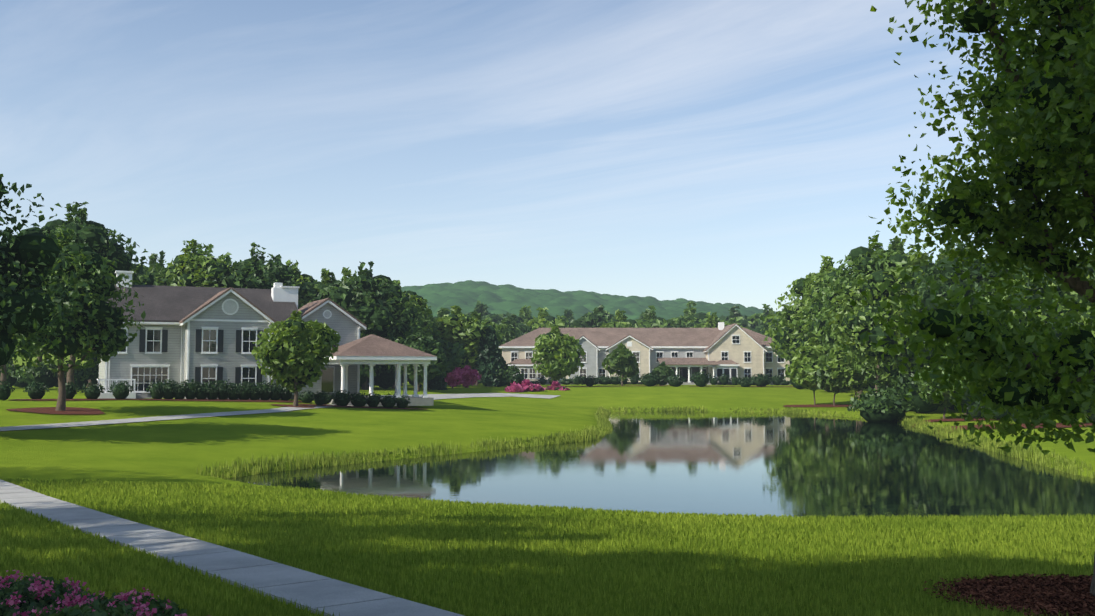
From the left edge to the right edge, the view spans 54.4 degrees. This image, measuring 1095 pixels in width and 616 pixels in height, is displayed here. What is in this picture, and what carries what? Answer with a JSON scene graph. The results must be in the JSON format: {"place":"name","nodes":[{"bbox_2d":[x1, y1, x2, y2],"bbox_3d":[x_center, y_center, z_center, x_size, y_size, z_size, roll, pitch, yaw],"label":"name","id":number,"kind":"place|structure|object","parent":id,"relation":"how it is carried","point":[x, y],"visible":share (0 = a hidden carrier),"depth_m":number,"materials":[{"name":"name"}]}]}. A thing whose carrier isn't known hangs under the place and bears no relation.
{"place":"outdoors","nodes":[
{"label":"outdoors","id":0,"kind":"place"},
{"bbox_2d":[0,0,1092,311],"label":"sky","id":1,"kind":"structure","parent":0,"point":[709,151],"materials":[{"name":"blue"}]},
{"bbox_2d":[0,352,1094,615],"bbox_3d":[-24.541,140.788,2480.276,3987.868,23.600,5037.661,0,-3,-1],"label":"terrain","id":2,"kind":"structure","parent":0,"point":[172,450],"depth_m":55.63,"materials":[{"name":"green plant"}]},
{"bbox_2d":[0,344,36,384],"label":"tree","id":3,"kind":"object","parent":2,"relation":"on","point":[3,377],"depth_m":108.80,"materials":[{"name":"green plant"}]},
{"bbox_2d":[33,349,43,363],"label":"tree","id":4,"kind":"object","parent":2,"relation":"on","point":[39,358],"depth_m":123.73,"materials":[{"name":"green plant"}]},
{"bbox_2d":[0,174,93,373],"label":"tree","id":5,"kind":"object","parent":2,"relation":"on","point":[27,304],"visible":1,"depth_m":47.39,"materials":[{"name":"green plant"}]},
{"bbox_2d":[6,407,103,413],"bbox_3d":[-27.136,5.725,59.306,5.288,0.303,4.039,0,-3,-1],"label":"mulch bed","id":6,"kind":"object","parent":2,"relation":"on","point":[69,410],"visible":0.92,"depth_m":59.01,"materials":[{"name":"brown wood"}]},
{"bbox_2d":[0,380,133,400],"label":"bushes","id":7,"kind":"object","parent":2,"relation":"on","point":[121,390],"depth_m":73.39,"materials":[{"name":"green plant"}]},
{"bbox_2d":[10,398,131,399],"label":"mulch bed","id":8,"kind":"object","parent":2,"relation":"on","point":[76,399],"visible":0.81,"depth_m":73.05,"materials":[{"name":"brown wood"}]},
{"bbox_2d":[1,228,145,410],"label":"tree","id":9,"kind":"object","parent":2,"relation":"on","point":[100,332],"visible":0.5,"depth_m":59.01,"materials":[{"name":"green plant"}]},
{"bbox_2d":[3,201,159,393],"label":"tree","id":10,"kind":"object","parent":2,"relation":"on","point":[94,236],"visible":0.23,"depth_m":90.82,"materials":[{"name":"green plant"}]},
{"bbox_2d":[0,575,188,615],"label":"flower bush leaves","id":11,"kind":"object","parent":2,"relation":"on","point":[98,604],"visible":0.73,"depth_m":8.08,"materials":[{"name":"green plant"}]},
{"bbox_2d":[0,570,209,615],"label":"flower bush blossoms","id":12,"kind":"object","parent":2,"relation":"on","point":[68,602],"visible":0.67,"depth_m":8.12,"materials":[{"name":"plant"}]},
{"bbox_2d":[101,250,173,285],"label":"tree","id":13,"kind":"object","parent":2,"relation":"on","point":[140,278],"visible":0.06,"depth_m":115.91,"materials":[{"name":"green plant"}]},
{"bbox_2d":[132,250,196,285],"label":"tree","id":14,"kind":"object","parent":2,"relation":"on","point":[153,260],"visible":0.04,"depth_m":124.19,"materials":[{"name":"green plant"}]},
{"bbox_2d":[155,243,213,274],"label":"tree","id":15,"kind":"object","parent":2,"relation":"on","point":[201,247],"depth_m":150.21,"materials":[{"name":"green plant"}]},
{"bbox_2d":[145,239,236,287],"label":"tree","id":16,"kind":"object","parent":2,"relation":"on","point":[196,268],"visible":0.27,"depth_m":118.72,"materials":[{"name":"green plant"}]},
{"bbox_2d":[124,399,301,401],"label":"mulch bed","id":17,"kind":"object","parent":2,"relation":"on","point":[259,400],"visible":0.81,"depth_m":75.70,"materials":[{"name":"brown wood"}]},
{"bbox_2d":[146,379,293,400],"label":"house hedge","id":18,"kind":"object","parent":17,"relation":"on","point":[222,390],"depth_m":76.67,"materials":[{"name":"green plant"}]},
{"bbox_2d":[199,252,235,286],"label":"tree","id":19,"kind":"object","parent":2,"relation":"on","point":[226,256],"depth_m":127.86,"materials":[{"name":"green plant"}]},
{"bbox_2d":[0,479,463,615],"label":"sidewalk slabs","id":20,"kind":"structure","parent":2,"relation":"on","point":[314,591],"depth_m":12.89,"materials":[{"name":"concrete"}]},
{"bbox_2d":[0,397,468,430],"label":"path","id":21,"kind":"structure","parent":2,"relation":"on","point":[128,420],"depth_m":57.53,"materials":[{"name":"concrete"}]},
{"bbox_2d":[208,242,312,308],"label":"tree","id":22,"kind":"object","parent":2,"relation":"on","point":[251,273],"visible":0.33,"depth_m":119.55,"materials":[{"name":"green plant"}]},
{"bbox_2d":[0,353,523,389],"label":"understorey","id":23,"kind":"object","parent":2,"relation":"on","point":[384,376],"visible":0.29,"depth_m":120.61,"materials":[{"name":"green plant"}]},
{"bbox_2d":[97,270,436,405],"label":"house","id":24,"kind":"structure","parent":2,"relation":"on","point":[206,335],"depth_m":80.36,"materials":[{"name":"grey"}]},
{"bbox_2d":[266,253,316,279],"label":"tree","id":25,"kind":"object","parent":2,"relation":"on","point":[278,257],"depth_m":154.43,"materials":[{"name":"green plant"}]},
{"bbox_2d":[270,404,315,407],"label":"mulch bed","id":26,"kind":"object","parent":2,"relation":"on","point":[302,406],"visible":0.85,"depth_m":72.20,"materials":[{"name":"brown wood"}]},
{"bbox_2d":[251,310,340,405],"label":"tree","id":27,"kind":"object","parent":2,"relation":"on","point":[294,351],"visible":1,"depth_m":71.50,"materials":[{"name":"green plant"}]},
{"bbox_2d":[285,260,316,285],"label":"tree","id":28,"kind":"object","parent":2,"relation":"on","point":[304,278],"visible":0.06,"depth_m":129.76,"materials":[{"name":"green plant"}]},
{"bbox_2d":[298,268,379,307],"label":"tree","id":29,"kind":"object","parent":2,"relation":"on","point":[327,280],"visible":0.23,"depth_m":124.00,"materials":[{"name":"green plant"}]},
{"bbox_2d":[340,267,367,292],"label":"tree","id":30,"kind":"object","parent":2,"relation":"on","point":[345,272],"visible":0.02,"depth_m":149.40,"materials":[{"name":"green plant"}]},
{"bbox_2d":[298,390,410,407],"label":"house shrubs","id":31,"kind":"object","parent":2,"relation":"on","point":[343,398],"depth_m":77.07,"materials":[{"name":"green plant"}]},
{"bbox_2d":[299,404,417,408],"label":"mulch bed","id":32,"kind":"object","parent":2,"relation":"on","point":[354,406],"visible":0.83,"depth_m":76.03,"materials":[{"name":"brown wood"}]},
{"bbox_2d":[317,261,423,389],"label":"tree","id":33,"kind":"object","parent":2,"relation":"on","point":[392,317],"visible":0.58,"depth_m":120.81,"materials":[{"name":"green plant"}]},
{"bbox_2d":[391,280,433,388],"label":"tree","id":34,"kind":"object","parent":2,"relation":"on","point":[418,299],"visible":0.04,"depth_m":134.21,"materials":[{"name":"green plant"}]},
{"bbox_2d":[388,326,447,391],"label":"tree","id":35,"kind":"object","parent":2,"relation":"on","point":[416,339],"visible":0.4,"depth_m":118.15,"materials":[{"name":"green plant"}]},
{"bbox_2d":[401,311,439,385],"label":"tree","id":36,"kind":"object","parent":2,"relation":"on","point":[424,318],"visible":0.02,"depth_m":147.37,"materials":[{"name":"green plant"}]},
{"bbox_2d":[419,346,447,389],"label":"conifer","id":37,"kind":"object","parent":2,"relation":"on","point":[437,383],"visible":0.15,"depth_m":126.61,"materials":[{"name":"green plant"}]},
{"bbox_2d":[431,308,449,322],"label":"tree","id":38,"kind":"object","parent":2,"relation":"on","point":[443,312],"depth_m":189.35,"materials":[{"name":"green plant"}]},
{"bbox_2d":[433,307,450,318],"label":"tree","id":39,"kind":"object","parent":2,"relation":"on","point":[438,311],"depth_m":285.03,"materials":[{"name":"green plant"}]},
{"bbox_2d":[431,331,466,377],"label":"tree","id":40,"kind":"object","parent":2,"relation":"on","point":[455,353],"visible":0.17,"depth_m":136.36,"materials":[{"name":"green plant"}]},
{"bbox_2d":[444,367,463,387],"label":"flowering bush","id":41,"kind":"object","parent":2,"relation":"on","point":[453,378],"visible":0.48,"depth_m":138.24,"materials":[{"name":"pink plant"}]},
{"bbox_2d":[435,305,487,386],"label":"tree","id":42,"kind":"object","parent":2,"relation":"on","point":[456,325],"visible":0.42,"depth_m":149.73,"materials":[{"name":"green plant"}]},
{"bbox_2d":[377,393,559,398],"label":"driveway","id":43,"kind":"structure","parent":2,"relation":"on","point":[434,396],"depth_m":116.60,"materials":[{"name":"concrete"}]},
{"bbox_2d":[459,365,481,387],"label":"flowering bush","id":44,"kind":"object","parent":2,"relation":"on","point":[470,376],"visible":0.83,"depth_m":141.52,"materials":[{"name":"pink plant"}]},
{"bbox_2d":[462,300,505,324],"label":"tree","id":45,"kind":"object","parent":2,"relation":"on","point":[480,307],"visible":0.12,"depth_m":320.25,"materials":[{"name":"green plant"}]},
{"bbox_2d":[470,311,502,384],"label":"tree","id":46,"kind":"object","parent":2,"relation":"on","point":[477,316],"visible":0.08,"depth_m":164.37,"materials":[{"name":"green plant"}]},
{"bbox_2d":[473,325,508,386],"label":"conifer","id":47,"kind":"object","parent":2,"relation":"on","point":[489,358],"visible":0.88,"depth_m":148.48,"materials":[{"name":"green plant"}]},
{"bbox_2d":[497,318,523,354],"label":"tree","id":48,"kind":"object","parent":2,"relation":"on","point":[508,334],"visible":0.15,"depth_m":198.34,"materials":[{"name":"green plant"}]},
{"bbox_2d":[504,381,523,391],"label":"flowering shrub","id":49,"kind":"object","parent":2,"relation":"on","point":[513,387],"visible":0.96,"depth_m":124.76,"materials":[{"name":"pink plant"}]},
{"bbox_2d":[496,312,532,336],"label":"tree","id":50,"kind":"object","parent":2,"relation":"on","point":[522,327],"visible":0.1,"depth_m":234.31,"materials":[{"name":"green plant"}]},
{"bbox_2d":[506,305,532,323],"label":"tree","id":51,"kind":"object","parent":2,"relation":"on","point":[525,315],"visible":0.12,"depth_m":298.32,"materials":[{"name":"green plant"}]},
{"bbox_2d":[516,379,544,390],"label":"flowering shrub","id":52,"kind":"object","parent":2,"relation":"on","point":[527,385],"visible":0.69,"depth_m":126.55,"materials":[{"name":"pink plant"}]},
{"bbox_2d":[521,307,568,329],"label":"tree","id":53,"kind":"object","parent":2,"relation":"on","point":[544,319],"visible":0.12,"depth_m":240.66,"materials":[{"name":"green plant"}]},
{"bbox_2d":[0,478,1094,615],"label":"lawn grass","id":54,"kind":"structure","parent":2,"relation":"on","point":[642,523],"depth_m":15.26,"materials":[{"name":"green plant"}]},
{"bbox_2d":[544,381,569,390],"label":"flowering shrub","id":55,"kind":"object","parent":2,"relation":"on","point":[555,385],"visible":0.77,"depth_m":129.61,"materials":[{"name":"pink plant"}]},
{"bbox_2d":[531,326,585,381],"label":"tree","id":56,"kind":"object","parent":2,"relation":"on","point":[557,354],"visible":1,"depth_m":147.83,"materials":[{"name":"green plant"}]},
{"bbox_2d":[556,315,570,327],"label":"tree line","id":57,"kind":"object","parent":2,"relation":"on","point":[561,318],"visible":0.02,"depth_m":247.45,"materials":[{"name":"green plant"}]},
{"bbox_2d":[563,308,573,327],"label":"tree","id":58,"kind":"object","parent":2,"relation":"on","point":[568,314],"visible":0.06,"depth_m":328.63,"materials":[{"name":"green plant"}]},
{"bbox_2d":[401,280,775,321],"bbox_3d":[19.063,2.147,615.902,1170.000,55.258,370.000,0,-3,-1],"label":"hill forest","id":59,"kind":"object","parent":2,"relation":"on","point":[466,295],"visible":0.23,"depth_m":603.30,"materials":[{"name":"green plant"}]},
{"bbox_2d":[572,305,614,327],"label":"tree","id":60,"kind":"object","parent":2,"relation":"on","point":[598,317],"visible":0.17,"depth_m":250.59,"materials":[{"name":"green plant"}]},
{"bbox_2d":[597,309,643,327],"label":"tree","id":61,"kind":"object","parent":2,"relation":"on","point":[618,321],"visible":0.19,"depth_m":237.48,"materials":[{"name":"green plant"}]},
{"bbox_2d":[602,342,639,384],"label":"tree","id":62,"kind":"object","parent":2,"relation":"on","point":[621,360],"visible":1,"depth_m":156.66,"materials":[{"name":"green plant"}]},
{"bbox_2d":[502,371,772,386],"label":"shrubs","id":63,"kind":"object","parent":2,"relation":"on","point":[703,379],"depth_m":148.89,"materials":[{"name":"green plant"}]},
{"bbox_2d":[608,385,666,385],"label":"mulch bed","id":64,"kind":"object","parent":2,"relation":"on","point":[635,385],"visible":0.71,"depth_m":155.84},
{"bbox_2d":[499,322,789,384],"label":"house","id":65,"kind":"structure","parent":2,"relation":"on","point":[734,350],"depth_m":175.44,"materials":[{"name":"beige"}]},
{"bbox_2d":[196,404,1094,478],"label":"pond reeds","id":66,"kind":"object","parent":2,"relation":"on","point":[605,424],"visible":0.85,"depth_m":51.83,"materials":[{"name":"green plant"}]},
{"bbox_2d":[635,305,678,327],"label":"tree","id":67,"kind":"object","parent":2,"relation":"on","point":[650,319],"visible":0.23,"depth_m":248.90,"materials":[{"name":"green plant"}]},
{"bbox_2d":[523,374,791,384],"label":"shrubs","id":68,"kind":"object","parent":2,"relation":"on","point":[634,380],"depth_m":168.89,"materials":[{"name":"green plant"}]},
{"bbox_2d":[650,361,674,384],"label":"tree","id":69,"kind":"object","parent":2,"relation":"on","point":[662,371],"visible":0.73,"depth_m":158.41,"materials":[{"name":"green plant"}]},
{"bbox_2d":[672,317,689,327],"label":"tree","id":70,"kind":"object","parent":2,"relation":"on","point":[680,324],"depth_m":238.41,"materials":[{"name":"green plant"}]},
{"bbox_2d":[670,301,727,326],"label":"tree","id":71,"kind":"object","parent":2,"relation":"on","point":[691,316],"visible":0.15,"depth_m":276.61,"materials":[{"name":"green plant"}]},
{"bbox_2d":[690,311,750,329],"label":"tree","id":72,"kind":"object","parent":2,"relation":"on","point":[712,321],"visible":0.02,"depth_m":251.81,"materials":[{"name":"green plant"}]},
{"bbox_2d":[719,306,757,329],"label":"tree","id":73,"kind":"object","parent":2,"relation":"on","point":[733,312],"visible":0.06,"depth_m":325.81,"materials":[{"name":"green plant"}]},
{"bbox_2d":[729,317,770,337],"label":"tree","id":74,"kind":"object","parent":2,"relation":"on","point":[733,321],"depth_m":220.78,"materials":[{"name":"green plant"}]},
{"bbox_2d":[745,304,778,328],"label":"tree","id":75,"kind":"object","parent":2,"relation":"on","point":[754,318],"visible":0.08,"depth_m":320.83,"materials":[{"name":"green plant"}]},
{"bbox_2d":[750,386,792,386],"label":"mulch bed","id":76,"kind":"object","parent":2,"relation":"on","point":[771,386],"visible":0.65,"depth_m":149.55,"materials":[{"name":"brown wood"}]},
{"bbox_2d":[752,316,791,363],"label":"tree","id":77,"kind":"object","parent":2,"relation":"on","point":[765,325],"visible":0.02,"depth_m":234.18,"materials":[{"name":"green plant"}]},
{"bbox_2d":[772,303,802,358],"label":"tree","id":78,"kind":"object","parent":2,"relation":"on","point":[780,353],"visible":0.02,"depth_m":159.35,"materials":[{"name":"green plant"}]},
{"bbox_2d":[760,255,851,361],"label":"tree","id":79,"kind":"object","parent":2,"relation":"on","point":[785,335],"visible":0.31,"depth_m":134.67,"materials":[{"name":"green plant"}]},
{"bbox_2d":[785,337,829,404],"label":"tree","id":80,"kind":"object","parent":2,"relation":"on","point":[803,373],"visible":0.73,"depth_m":109.07,"materials":[{"name":"green plant"}]},
{"bbox_2d":[783,404,851,406],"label":"mulch","id":81,"kind":"object","parent":2,"relation":"on","point":[828,405],"visible":0.58,"depth_m":107.84,"materials":[{"name":"brown wood"}]},
{"bbox_2d":[797,281,862,398],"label":"tree","id":82,"kind":"object","parent":2,"relation":"on","point":[818,323],"visible":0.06,"depth_m":121.54,"materials":[{"name":"green plant"}]},
{"bbox_2d":[812,345,859,405],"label":"tree","id":83,"kind":"object","parent":2,"relation":"on","point":[832,385],"visible":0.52,"depth_m":106.83,"materials":[{"name":"green plant"}]},
{"bbox_2d":[823,343,873,396],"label":"tree","id":84,"kind":"object","parent":2,"relation":"on","point":[850,372],"visible":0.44,"depth_m":104.94,"materials":[{"name":"green plant"}]},
{"bbox_2d":[812,235,907,394],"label":"tree","id":85,"kind":"object","parent":2,"relation":"on","point":[863,260],"visible":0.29,"depth_m":98.73,"materials":[{"name":"green plant"}]},
{"bbox_2d":[848,348,900,386],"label":"tree","id":86,"kind":"object","parent":2,"relation":"on","point":[871,379],"visible":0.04,"depth_m":101.41,"materials":[{"name":"green plant"}]},
{"bbox_2d":[825,242,958,412],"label":"tree","id":87,"kind":"object","parent":2,"relation":"on","point":[857,323],"visible":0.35,"depth_m":91.33,"materials":[{"name":"green plant"}]},
{"bbox_2d":[887,237,932,262],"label":"tree","id":88,"kind":"object","parent":2,"relation":"on","point":[896,245],"visible":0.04,"depth_m":125.57,"materials":[{"name":"green plant"}]},
{"bbox_2d":[784,362,1093,422],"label":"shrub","id":89,"kind":"object","parent":2,"relation":"on","point":[890,404],"visible":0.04,"depth_m":84.72,"materials":[{"name":"green plant"}]},
{"bbox_2d":[915,356,976,418],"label":"tree","id":90,"kind":"object","parent":2,"relation":"on","point":[925,388],"visible":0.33,"depth_m":80.38,"materials":[{"name":"green plant"}]},
{"bbox_2d":[936,247,955,260],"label":"tree","id":91,"kind":"object","parent":2,"relation":"on","point":[941,255],"depth_m":118.49,"materials":[{"name":"green plant"}]},
{"bbox_2d":[895,240,1002,413],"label":"tree","id":92,"kind":"object","parent":2,"relation":"on","point":[927,298],"visible":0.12,"depth_m":85.84,"materials":[{"name":"green plant"}]},
{"bbox_2d":[913,418,999,426],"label":"mulch","id":93,"kind":"object","parent":2,"relation":"on","point":[955,419],"visible":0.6,"depth_m":78.26,"materials":[{"name":"brown wood"}]},
{"bbox_2d":[838,0,1094,595],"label":"oak tree","id":94,"kind":"object","parent":2,"relation":"on","point":[1045,87],"visible":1,"depth_m":10.91,"materials":[{"name":"green plant"}]},
{"bbox_2d":[946,265,1035,378],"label":"tree","id":95,"kind":"object","parent":2,"relation":"on","point":[988,282],"visible":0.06,"depth_m":83.42,"materials":[{"name":"green plant"}]},
{"bbox_2d":[923,573,1094,615],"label":"mulch chips","id":96,"kind":"object","parent":2,"relation":"on","point":[1064,598],"visible":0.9,"depth_m":11.51,"materials":[{"name":"brown wood"}]},
{"bbox_2d":[934,580,1094,615],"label":"mulch ring","id":97,"kind":"object","parent":2,"relation":"on","point":[1022,596],"depth_m":11.21,"materials":[{"name":"brown wood"}]},
{"bbox_2d":[938,422,1092,432],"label":"mulch","id":98,"kind":"object","parent":2,"relation":"on","point":[1038,426],"visible":0.31,"depth_m":68.55,"materials":[{"name":"brown wood"}]},
{"bbox_2d":[962,390,1094,423],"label":"shrubs","id":99,"kind":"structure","parent":2,"relation":"on","point":[976,404],"depth_m":77.39,"materials":[{"name":"green plant"}]},
{"bbox_2d":[986,266,1094,391],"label":"tree","id":100,"kind":"object","parent":2,"relation":"on","point":[1060,308],"visible":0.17,"depth_m":77.58,"materials":[{"name":"green plant"}]},
{"bbox_2d":[1019,248,1094,381],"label":"tree","id":101,"kind":"object","parent":2,"relation":"on","point":[1090,267],"visible":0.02,"depth_m":77.72,"materials":[{"name":"green plant"}]},
{"bbox_2d":[226,411,1094,517],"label":"pond water","id":102,"kind":"structure","parent":0,"point":[778,464],"depth_m":41.78,"materials":[{"name":"blue liquid"}]}
]}

